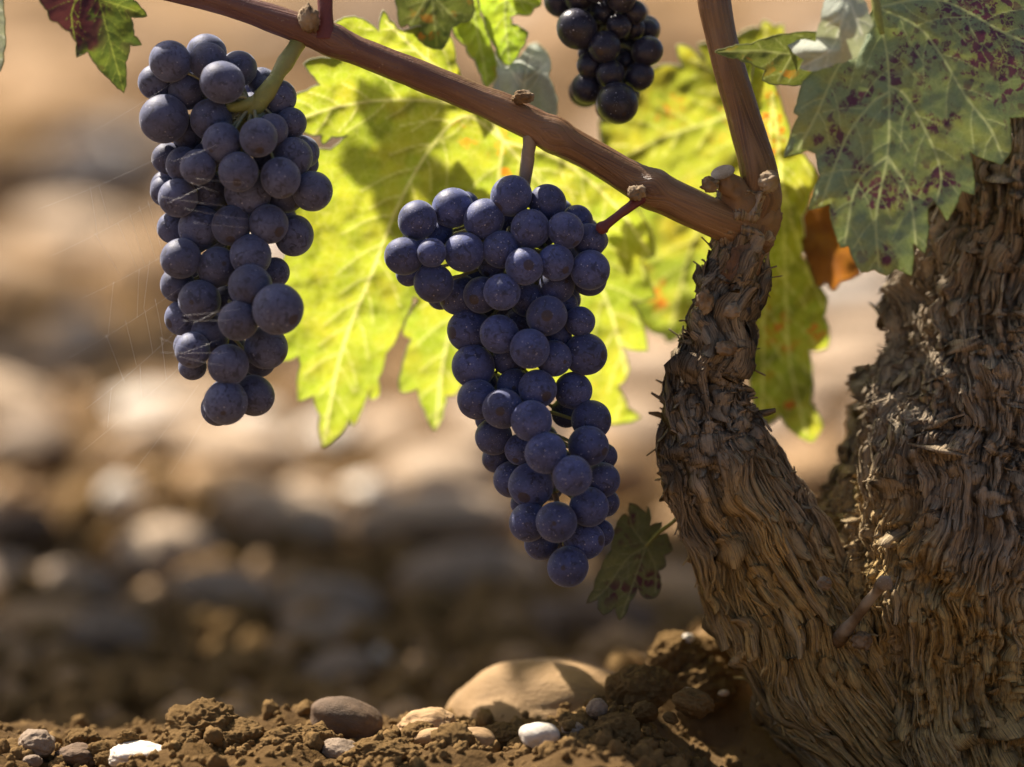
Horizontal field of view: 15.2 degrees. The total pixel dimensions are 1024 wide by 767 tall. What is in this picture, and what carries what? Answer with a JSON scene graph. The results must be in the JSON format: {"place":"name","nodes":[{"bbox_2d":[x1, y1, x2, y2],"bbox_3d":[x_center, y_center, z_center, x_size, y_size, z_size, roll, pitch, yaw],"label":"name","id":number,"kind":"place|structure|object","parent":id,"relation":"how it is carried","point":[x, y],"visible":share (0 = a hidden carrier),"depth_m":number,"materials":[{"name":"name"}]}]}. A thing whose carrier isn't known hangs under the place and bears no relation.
{"place":"outdoors","nodes":[
{"label":"outdoors","id":0,"kind":"place"},
{"bbox_2d":[0,18,843,724],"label":"gravel","id":1,"kind":"structure","parent":0,"point":[24,488],"depth_m":2.22,"materials":[{"name":"gravel"}]},
{"bbox_2d":[0,0,876,766],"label":"ground","id":2,"kind":"structure","parent":0,"point":[102,376],"depth_m":2.74,"materials":[{"name":"brown soil"}]},
{"bbox_2d":[0,320,30,354],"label":"stone","id":3,"kind":"object","parent":2,"relation":"on","point":[14,336],"visible":0.72,"depth_m":3.17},
{"bbox_2d":[0,553,36,595],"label":"stone","id":4,"kind":"object","parent":2,"relation":"on","point":[10,564],"visible":0.4,"depth_m":2.15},
{"bbox_2d":[4,39,32,59],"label":"stone","id":5,"kind":"object","parent":2,"relation":"on","point":[14,48],"visible":0.34,"depth_m":6.65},
{"bbox_2d":[0,505,54,545],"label":"stone","id":6,"kind":"object","parent":2,"relation":"on","point":[24,525],"visible":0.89,"depth_m":2.23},
{"bbox_2d":[0,375,59,420],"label":"stone","id":7,"kind":"object","parent":2,"relation":"on","point":[18,399],"visible":0.61,"depth_m":2.75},
{"bbox_2d":[18,729,55,757],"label":"stone","id":8,"kind":"object","parent":2,"relation":"on","point":[40,743],"visible":1,"depth_m":1.50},
{"bbox_2d":[4,0,71,36],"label":"stone","id":9,"kind":"object","parent":2,"relation":"on","point":[27,17],"visible":0.36,"depth_m":8.06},
{"bbox_2d":[0,417,76,466],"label":"stone","id":10,"kind":"object","parent":2,"relation":"on","point":[31,442],"visible":0.99,"depth_m":2.54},
{"bbox_2d":[0,601,77,643],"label":"stone","id":11,"kind":"object","parent":2,"relation":"on","point":[18,618],"visible":0.55,"depth_m":1.99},
{"bbox_2d":[0,256,86,303],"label":"stone","id":12,"kind":"object","parent":2,"relation":"on","point":[30,279],"visible":0.92,"depth_m":3.43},
{"bbox_2d":[0,162,87,217],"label":"stone","id":13,"kind":"object","parent":2,"relation":"on","point":[23,189],"visible":0.64,"depth_m":4.34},
{"bbox_2d":[18,338,92,374],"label":"stone","id":14,"kind":"object","parent":2,"relation":"on","point":[49,355],"visible":0.91,"depth_m":3.06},
{"bbox_2d":[0,54,148,119],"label":"stone","id":15,"kind":"object","parent":2,"relation":"on","point":[46,85],"visible":0.6,"depth_m":5.79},
{"bbox_2d":[54,742,95,766],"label":"stone","id":16,"kind":"object","parent":2,"relation":"on","point":[74,753],"visible":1,"depth_m":1.49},
{"bbox_2d":[38,562,121,603],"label":"stone","id":17,"kind":"object","parent":2,"relation":"on","point":[105,585],"visible":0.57,"depth_m":2.10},
{"bbox_2d":[18,205,144,260],"bbox_3d":[-0.435,-0.149,3.903,0.137,0.053,0.127,10,14,-9],"label":"stone","id":18,"kind":"object","parent":2,"relation":"on","point":[60,231],"visible":0.69,"depth_m":3.87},
{"bbox_2d":[56,310,107,341],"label":"stone","id":19,"kind":"object","parent":2,"relation":"on","point":[82,325],"visible":0.84,"depth_m":3.20,"materials":[{"name":"stone"}]},
{"bbox_2d":[64,727,104,745],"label":"soil clod","id":20,"kind":"object","parent":2,"relation":"on","point":[94,735],"visible":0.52,"depth_m":1.51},
{"bbox_2d":[44,127,151,182],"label":"stone","id":21,"kind":"object","parent":2,"relation":"on","point":[102,153],"visible":0.74,"depth_m":4.80,"materials":[{"name":"stone"}]},
{"bbox_2d":[86,739,117,766],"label":"soil clod","id":22,"kind":"object","parent":2,"relation":"on","point":[100,746],"visible":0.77,"depth_m":1.50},
{"bbox_2d":[67,607,153,655],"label":"stone","id":23,"kind":"object","parent":2,"relation":"on","point":[106,631],"visible":0.73,"depth_m":1.98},
{"bbox_2d":[99,477,142,517],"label":"stone","id":24,"kind":"object","parent":2,"relation":"on","point":[120,495],"visible":0.67,"depth_m":2.31,"materials":[{"name":"stone"}]},
{"bbox_2d":[117,729,139,743],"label":"soil clod","id":25,"kind":"object","parent":2,"relation":"on","point":[126,735],"visible":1,"depth_m":1.49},
{"bbox_2d":[91,236,166,294],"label":"stone","id":26,"kind":"object","parent":2,"relation":"on","point":[105,274],"visible":0.52,"depth_m":3.50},
{"bbox_2d":[108,740,161,766],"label":"stone","id":27,"kind":"object","parent":2,"relation":"on","point":[122,753],"visible":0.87,"depth_m":1.48,"materials":[{"name":"stone"}]},
{"bbox_2d":[110,388,182,423],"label":"stone","id":28,"kind":"object","parent":2,"relation":"on","point":[157,402],"visible":0.59,"depth_m":2.74,"materials":[{"name":"stone"}]},
{"bbox_2d":[132,378,167,391],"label":"stone","id":29,"kind":"object","parent":2,"relation":"on","point":[149,383],"visible":0.3,"depth_m":2.86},
{"bbox_2d":[104,412,208,453],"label":"stone","id":30,"kind":"object","parent":2,"relation":"on","point":[169,430],"visible":0.61,"depth_m":2.55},
{"bbox_2d":[113,519,222,577],"bbox_3d":[-0.199,0.098,2.206,0.060,0.039,0.064,-4,2,-25],"label":"stone","id":31,"kind":"object","parent":2,"relation":"on","point":[168,547],"visible":0.8,"depth_m":2.18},
{"bbox_2d":[166,730,198,745],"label":"soil clod","id":32,"kind":"object","parent":2,"relation":"on","point":[182,736],"visible":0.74,"depth_m":1.49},
{"bbox_2d":[168,383,211,414],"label":"stone","id":33,"kind":"object","parent":2,"relation":"on","point":[191,396],"visible":0.17,"depth_m":2.78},
{"bbox_2d":[163,697,239,742],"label":"soil clod","id":34,"kind":"object","parent":2,"relation":"on","point":[202,713],"visible":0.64,"depth_m":1.50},
{"bbox_2d":[126,13,294,69],"bbox_3d":[-0.595,-0.616,7.151,0.385,0.125,0.336,9,14,-6],"label":"stone","id":35,"kind":"object","parent":2,"relation":"on","point":[151,31],"visible":0.39,"depth_m":7.07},
{"bbox_2d":[178,463,264,499],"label":"stone","id":36,"kind":"object","parent":2,"relation":"on","point":[217,480],"visible":0.56,"depth_m":2.33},
{"bbox_2d":[171,566,281,604],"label":"stone","id":37,"kind":"object","parent":2,"relation":"on","point":[224,585],"visible":0.52,"depth_m":2.06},
{"bbox_2d":[179,423,297,471],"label":"stone","id":38,"kind":"object","parent":2,"relation":"on","point":[267,449],"visible":0.84,"depth_m":2.49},
{"bbox_2d":[223,717,268,745],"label":"soil clod","id":39,"kind":"object","parent":2,"relation":"on","point":[241,731],"visible":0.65,"depth_m":1.50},
{"bbox_2d":[236,406,284,429],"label":"stone","id":40,"kind":"object","parent":2,"relation":"on","point":[272,418],"visible":0.4,"depth_m":2.75,"materials":[{"name":"stone"}]},
{"bbox_2d":[257,569,307,590],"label":"stone","id":41,"kind":"object","parent":2,"relation":"on","point":[277,580],"visible":0.28,"depth_m":2.10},
{"bbox_2d":[256,723,308,743],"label":"soil clod","id":42,"kind":"object","parent":2,"relation":"on","point":[290,731],"visible":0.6,"depth_m":1.50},
{"bbox_2d":[218,483,352,541],"bbox_3d":[-0.131,0.081,2.271,0.088,0.041,0.085,10,0,3],"label":"stone","id":43,"kind":"object","parent":2,"relation":"on","point":[251,510],"visible":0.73,"depth_m":2.24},
{"bbox_2d":[283,65,318,90],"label":"stone","id":44,"kind":"object","parent":2,"relation":"on","point":[299,78],"visible":0.23,"depth_m":6.59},
{"bbox_2d":[286,477,337,491],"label":"stone","id":45,"kind":"object","parent":2,"relation":"on","point":[308,483],"visible":0.34,"depth_m":2.35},
{"bbox_2d":[301,725,334,740],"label":"soil clod","id":46,"kind":"object","parent":2,"relation":"on","point":[325,732],"visible":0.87,"depth_m":1.50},
{"bbox_2d":[289,417,357,451],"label":"stone","id":47,"kind":"object","parent":2,"relation":"on","point":[345,438],"visible":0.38,"depth_m":2.67,"materials":[{"name":"stone"}]},
{"bbox_2d":[283,610,375,646],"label":"stone","id":48,"kind":"object","parent":2,"relation":"on","point":[330,628],"visible":0.46,"depth_m":1.97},
{"bbox_2d":[277,577,383,623],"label":"stone","id":49,"kind":"object","parent":2,"relation":"on","point":[354,597],"visible":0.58,"depth_m":2.02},
{"bbox_2d":[297,648,375,684],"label":"stone","id":50,"kind":"object","parent":2,"relation":"on","point":[327,667],"visible":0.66,"depth_m":1.91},
{"bbox_2d":[284,359,389,385],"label":"stone","id":51,"kind":"object","parent":2,"relation":"on","point":[291,371],"visible":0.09,"depth_m":2.94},
{"bbox_2d":[321,738,354,757],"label":"stone","id":52,"kind":"object","parent":2,"relation":"on","point":[334,747],"visible":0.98,"depth_m":1.49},
{"bbox_2d":[310,696,382,739],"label":"stone","id":53,"kind":"object","parent":2,"relation":"on","point":[348,718],"visible":0.71,"depth_m":1.52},
{"bbox_2d":[0,461,704,729],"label":"stones","id":54,"kind":"object","parent":2,"relation":"on","point":[236,649],"visible":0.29,"depth_m":1.97,"materials":[{"name":"stone"}]},
{"bbox_2d":[333,0,395,21],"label":"stone","id":55,"kind":"object","parent":2,"relation":"on","point":[366,9],"visible":0.2,"depth_m":8.59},
{"bbox_2d":[339,477,395,498],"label":"stone","id":56,"kind":"object","parent":2,"relation":"on","point":[384,489],"visible":0.41,"depth_m":2.36,"materials":[{"name":"stone"}]},
{"bbox_2d":[350,736,423,763],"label":"soil clod","id":57,"kind":"object","parent":2,"relation":"on","point":[386,747],"visible":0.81,"depth_m":1.48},
{"bbox_2d":[0,694,779,766],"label":"soil crumbs","id":58,"kind":"object","parent":2,"relation":"on","point":[645,752],"visible":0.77,"depth_m":1.49,"materials":[{"name":"soil"}]},
{"bbox_2d":[358,409,431,443],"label":"stone","id":59,"kind":"object","parent":2,"relation":"on","point":[382,426],"visible":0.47,"depth_m":2.74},
{"bbox_2d":[382,580,421,597],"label":"stone","id":60,"kind":"object","parent":2,"relation":"on","point":[391,590],"visible":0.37,"depth_m":2.12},
{"bbox_2d":[368,7,452,32],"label":"stone","id":61,"kind":"object","parent":2,"relation":"on","point":[373,19],"visible":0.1,"depth_m":7.96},
{"bbox_2d":[400,721,433,737],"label":"soil clod","id":62,"kind":"object","parent":2,"relation":"on","point":[411,730],"visible":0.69,"depth_m":1.50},
{"bbox_2d":[414,727,437,745],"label":"stone","id":63,"kind":"object","parent":2,"relation":"on","point":[422,737],"visible":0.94,"depth_m":1.50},
{"bbox_2d":[397,707,455,730],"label":"stone","id":64,"kind":"object","parent":2,"relation":"on","point":[436,717],"visible":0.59,"depth_m":1.51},
{"bbox_2d":[347,487,511,544],"bbox_3d":[-0.044,0.081,2.260,0.101,0.040,0.105,-8,-6,26],"label":"stone","id":65,"kind":"object","parent":2,"relation":"on","point":[468,516],"visible":0.76,"depth_m":2.22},
{"bbox_2d":[376,444,493,488],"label":"stone","id":66,"kind":"object","parent":2,"relation":"on","point":[449,465],"visible":0.54,"depth_m":2.41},
{"bbox_2d":[430,721,475,746],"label":"soil clod","id":67,"kind":"object","parent":2,"relation":"on","point":[452,734],"visible":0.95,"depth_m":1.49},
{"bbox_2d":[398,544,548,594],"bbox_3d":[-0.021,0.108,2.147,0.085,0.036,0.080,-2,6,-10],"label":"stone","id":68,"kind":"object","parent":2,"relation":"on","point":[453,570],"visible":0.55,"depth_m":2.13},
{"bbox_2d":[468,727,495,746],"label":"stone","id":69,"kind":"object","parent":2,"relation":"on","point":[484,736],"visible":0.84,"depth_m":1.50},
{"bbox_2d":[482,721,518,750],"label":"soil clod","id":70,"kind":"object","parent":2,"relation":"on","point":[504,732],"visible":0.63,"depth_m":1.50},
{"bbox_2d":[445,398,570,447],"bbox_3d":[-0.002,0.029,2.666,0.093,0.039,0.088,-4,11,15],"label":"stone","id":71,"kind":"object","parent":2,"relation":"on","point":[460,427],"visible":0.16,"depth_m":2.64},
{"bbox_2d":[445,658,613,721],"bbox_3d":[0.012,0.136,1.577,0.075,0.048,0.076,-4,9,-24],"label":"boulder","id":72,"kind":"object","parent":2,"relation":"on","point":[544,688],"visible":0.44,"depth_m":1.55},
{"bbox_2d":[519,722,559,748],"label":"stone","id":73,"kind":"object","parent":2,"relation":"on","point":[533,735],"visible":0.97,"depth_m":1.47,"materials":[{"name":"stone"}]},
{"bbox_2d":[520,600,575,645],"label":"stone","id":74,"kind":"object","parent":2,"relation":"on","point":[549,617],"visible":0.42,"depth_m":1.99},
{"bbox_2d":[561,711,597,727],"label":"soil clod","id":75,"kind":"object","parent":2,"relation":"on","point":[580,717],"visible":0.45,"depth_m":1.50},
{"bbox_2d":[164,0,1023,766],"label":"grapevine","id":76,"kind":"object","parent":2,"relation":"on","point":[864,608],"visible":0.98,"depth_m":1.51,"materials":[{"name":"brown plant"}]},
{"bbox_2d":[0,0,5,70],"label":"vine leaf","id":77,"kind":"object","parent":76,"relation":"attached to","point":[2,32],"visible":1,"depth_m":1.47,"materials":[{"name":"green"}]},
{"bbox_2d":[39,0,146,92],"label":"vine leaf","id":78,"kind":"object","parent":76,"relation":"attached to","point":[102,32],"visible":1,"depth_m":1.47,"materials":[{"name":"green"}]},
{"bbox_2d":[138,34,332,425],"bbox_3d":[-0.108,-0.060,1.499,0.077,0.152,0.087,0,8,0],"label":"grape bunch","id":79,"kind":"object","parent":76,"relation":"hanging from","point":[240,105],"visible":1,"depth_m":1.48,"materials":[{"name":"food"}]},
{"bbox_2d":[42,96,248,473],"bbox_3d":[-0.142,-0.040,1.487,0.088,0.153,0.032,6,10,34],"label":"spider web","id":80,"kind":"object","parent":79,"relation":"attached to","point":[148,269],"visible":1,"depth_m":1.49,"materials":[{"name":"white fabric"}]},
{"bbox_2d":[395,0,474,49],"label":"vine leaf","id":81,"kind":"object","parent":76,"relation":"attached to","point":[437,20],"visible":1,"depth_m":1.55,"materials":[{"name":"green"}]},
{"bbox_2d":[283,10,655,447],"bbox_3d":[-0.018,-0.063,1.579,0.161,0.183,0.040,-1,8,-10],"label":"vine leaf","id":82,"kind":"object","parent":76,"relation":"attached to","point":[391,154],"visible":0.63,"depth_m":1.57,"materials":[{"name":"green"}]},
{"bbox_2d":[452,0,497,86],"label":"vine leaf","id":83,"kind":"object","parent":76,"relation":"attached to","point":[471,36],"visible":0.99,"depth_m":1.56,"materials":[{"name":"green"}]},
{"bbox_2d":[384,135,619,586],"bbox_3d":[-0.004,-0.013,1.499,0.092,0.180,0.080,0,8,0],"label":"grape bunch","id":84,"kind":"object","parent":76,"relation":"hanging from","point":[509,298],"visible":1,"depth_m":1.49,"materials":[{"name":"food"}]},
{"bbox_2d":[478,0,541,65],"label":"vine leaf","id":85,"kind":"object","parent":76,"relation":"attached to","point":[507,36],"visible":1,"depth_m":1.55,"materials":[{"name":"green"}]},
{"bbox_2d":[492,42,557,114],"bbox_3d":[0.005,-0.124,1.568,0.027,0.029,0.056,0,8,0],"label":"vine leaf","id":86,"kind":"object","parent":76,"relation":"attached to","point":[529,68],"visible":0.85,"depth_m":1.55,"materials":[{"name":"green"}]},
{"bbox_2d":[544,0,662,123],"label":"grape bunch","id":87,"kind":"object","parent":76,"relation":"hanging from","point":[617,45],"visible":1,"depth_m":1.53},
{"bbox_2d":[586,503,675,620],"bbox_3d":[0.047,0.071,1.540,0.039,0.044,0.024,-2,8,-11],"label":"vine leaf","id":88,"kind":"object","parent":76,"relation":"hanging from","point":[634,558],"visible":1,"depth_m":1.54,"materials":[{"name":"green"}]},
{"bbox_2d":[599,20,784,343],"bbox_3d":[0.075,-0.084,1.626,0.078,0.140,0.035,0,8,0],"label":"vine leaf","id":89,"kind":"object","parent":76,"relation":"attached to","point":[676,127],"visible":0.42,"depth_m":1.61,"materials":[{"name":"yellow"}]},
{"bbox_2d":[748,66,829,442],"bbox_3d":[0.115,-0.054,1.592,0.046,0.163,0.024,-3,9,-23],"label":"vine leaf","id":90,"kind":"object","parent":76,"relation":"hanging from","point":[793,325],"visible":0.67,"depth_m":1.60,"materials":[{"name":"green"}]},
{"bbox_2d":[715,0,873,85],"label":"vine leaf","id":91,"kind":"object","parent":76,"relation":"attached to","point":[798,58],"visible":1,"depth_m":1.46,"materials":[{"name":"green"}]},
{"bbox_2d":[801,194,860,289],"bbox_3d":[0.130,-0.063,1.602,0.030,0.048,0.017,-5,9,-31],"label":"vine leaf","id":92,"kind":"object","parent":76,"relation":"attached to","point":[831,263],"visible":0.65,"depth_m":1.60,"materials":[{"name":"orange"}]},
{"bbox_2d":[784,0,1023,275],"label":"vine leaf","id":93,"kind":"object","parent":76,"relation":"attached to","point":[908,110],"visible":1,"depth_m":1.47,"materials":[{"name":"green"}]},
{"bbox_2d":[586,698,607,718],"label":"stone","id":94,"kind":"object","parent":2,"relation":"on","point":[596,708],"visible":1,"depth_m":1.50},
{"bbox_2d":[566,591,658,636],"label":"stone","id":95,"kind":"object","parent":2,"relation":"on","point":[589,619],"visible":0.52,"depth_m":1.98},
{"bbox_2d":[588,711,644,744],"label":"soil clod","id":96,"kind":"object","parent":2,"relation":"on","point":[625,726],"visible":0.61,"depth_m":1.49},
{"bbox_2d":[608,440,652,500],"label":"stone","id":97,"kind":"object","parent":2,"relation":"on","point":[632,466],"visible":0.38,"depth_m":2.44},
{"bbox_2d":[607,398,662,446],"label":"stone","id":98,"kind":"object","parent":2,"relation":"on","point":[634,432],"visible":0.22,"depth_m":2.70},
{"bbox_2d":[604,663,674,708],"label":"soil clod","id":99,"kind":"object","parent":2,"relation":"on","point":[631,684],"visible":0.84,"depth_m":1.53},
{"bbox_2d":[632,700,658,722],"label":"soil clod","id":100,"kind":"object","parent":2,"relation":"on","point":[645,711],"visible":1,"depth_m":1.51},
{"bbox_2d":[620,337,678,389],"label":"stone","id":101,"kind":"object","parent":2,"relation":"on","point":[646,369],"visible":0.23,"depth_m":2.93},
{"bbox_2d":[633,567,701,610],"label":"stone","id":102,"kind":"object","parent":2,"relation":"on","point":[678,589],"visible":0.2,"depth_m":2.03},
{"bbox_2d":[648,0,702,29],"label":"stone","id":103,"kind":"object","parent":2,"relation":"on","point":[679,14],"visible":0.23,"depth_m":8.67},
{"bbox_2d":[647,630,716,674],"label":"soil clod","id":104,"kind":"object","parent":2,"relation":"on","point":[673,651],"visible":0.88,"depth_m":1.57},
{"bbox_2d":[671,687,714,718],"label":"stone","id":105,"kind":"object","parent":2,"relation":"on","point":[692,703],"visible":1,"depth_m":1.49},
{"bbox_2d":[671,656,739,711],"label":"soil clod","id":106,"kind":"object","parent":2,"relation":"on","point":[712,676],"visible":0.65,"depth_m":1.56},
{"bbox_2d":[698,634,732,669],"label":"soil clod","id":107,"kind":"object","parent":2,"relation":"on","point":[710,641],"visible":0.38,"depth_m":1.58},
{"bbox_2d":[781,441,840,494],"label":"stone","id":108,"kind":"object","parent":2,"relation":"on","point":[814,462],"visible":0.36,"depth_m":2.50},
{"bbox_2d":[812,356,875,393],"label":"stone","id":109,"kind":"object","parent":2,"relation":"on","point":[831,372],"visible":0.18,"depth_m":2.91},
{"bbox_2d":[810,315,887,357],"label":"stone","id":110,"kind":"object","parent":2,"relation":"on","point":[860,336],"visible":0.29,"depth_m":3.14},
{"bbox_2d":[822,270,887,312],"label":"stone","id":111,"kind":"object","parent":2,"relation":"on","point":[859,292],"visible":0.27,"depth_m":3.40,"materials":[{"name":"stone"}]},
{"bbox_2d":[450,23,578,66],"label":"stone","id":112,"kind":"object","parent":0,"point":[548,40],"visible":0.14,"depth_m":7.35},
{"bbox_2d":[519,0,661,29],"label":"stone","id":113,"kind":"object","parent":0,"point":[541,16],"visible":0.11,"depth_m":8.46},
{"bbox_2d":[731,0,804,19],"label":"stone","id":114,"kind":"object","parent":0,"point":[761,9],"visible":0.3,"depth_m":9.48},
{"bbox_2d":[766,427,805,445],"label":"stone","id":115,"kind":"object","parent":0,"point":[783,436],"visible":0.12,"depth_m":2.59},
{"bbox_2d":[780,2,823,32],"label":"stone","id":116,"kind":"object","parent":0,"point":[806,17],"visible":0.26,"depth_m":8.71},
{"bbox_2d":[769,392,840,431],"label":"stone","id":117,"kind":"object","parent":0,"point":[828,409],"visible":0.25,"depth_m":2.75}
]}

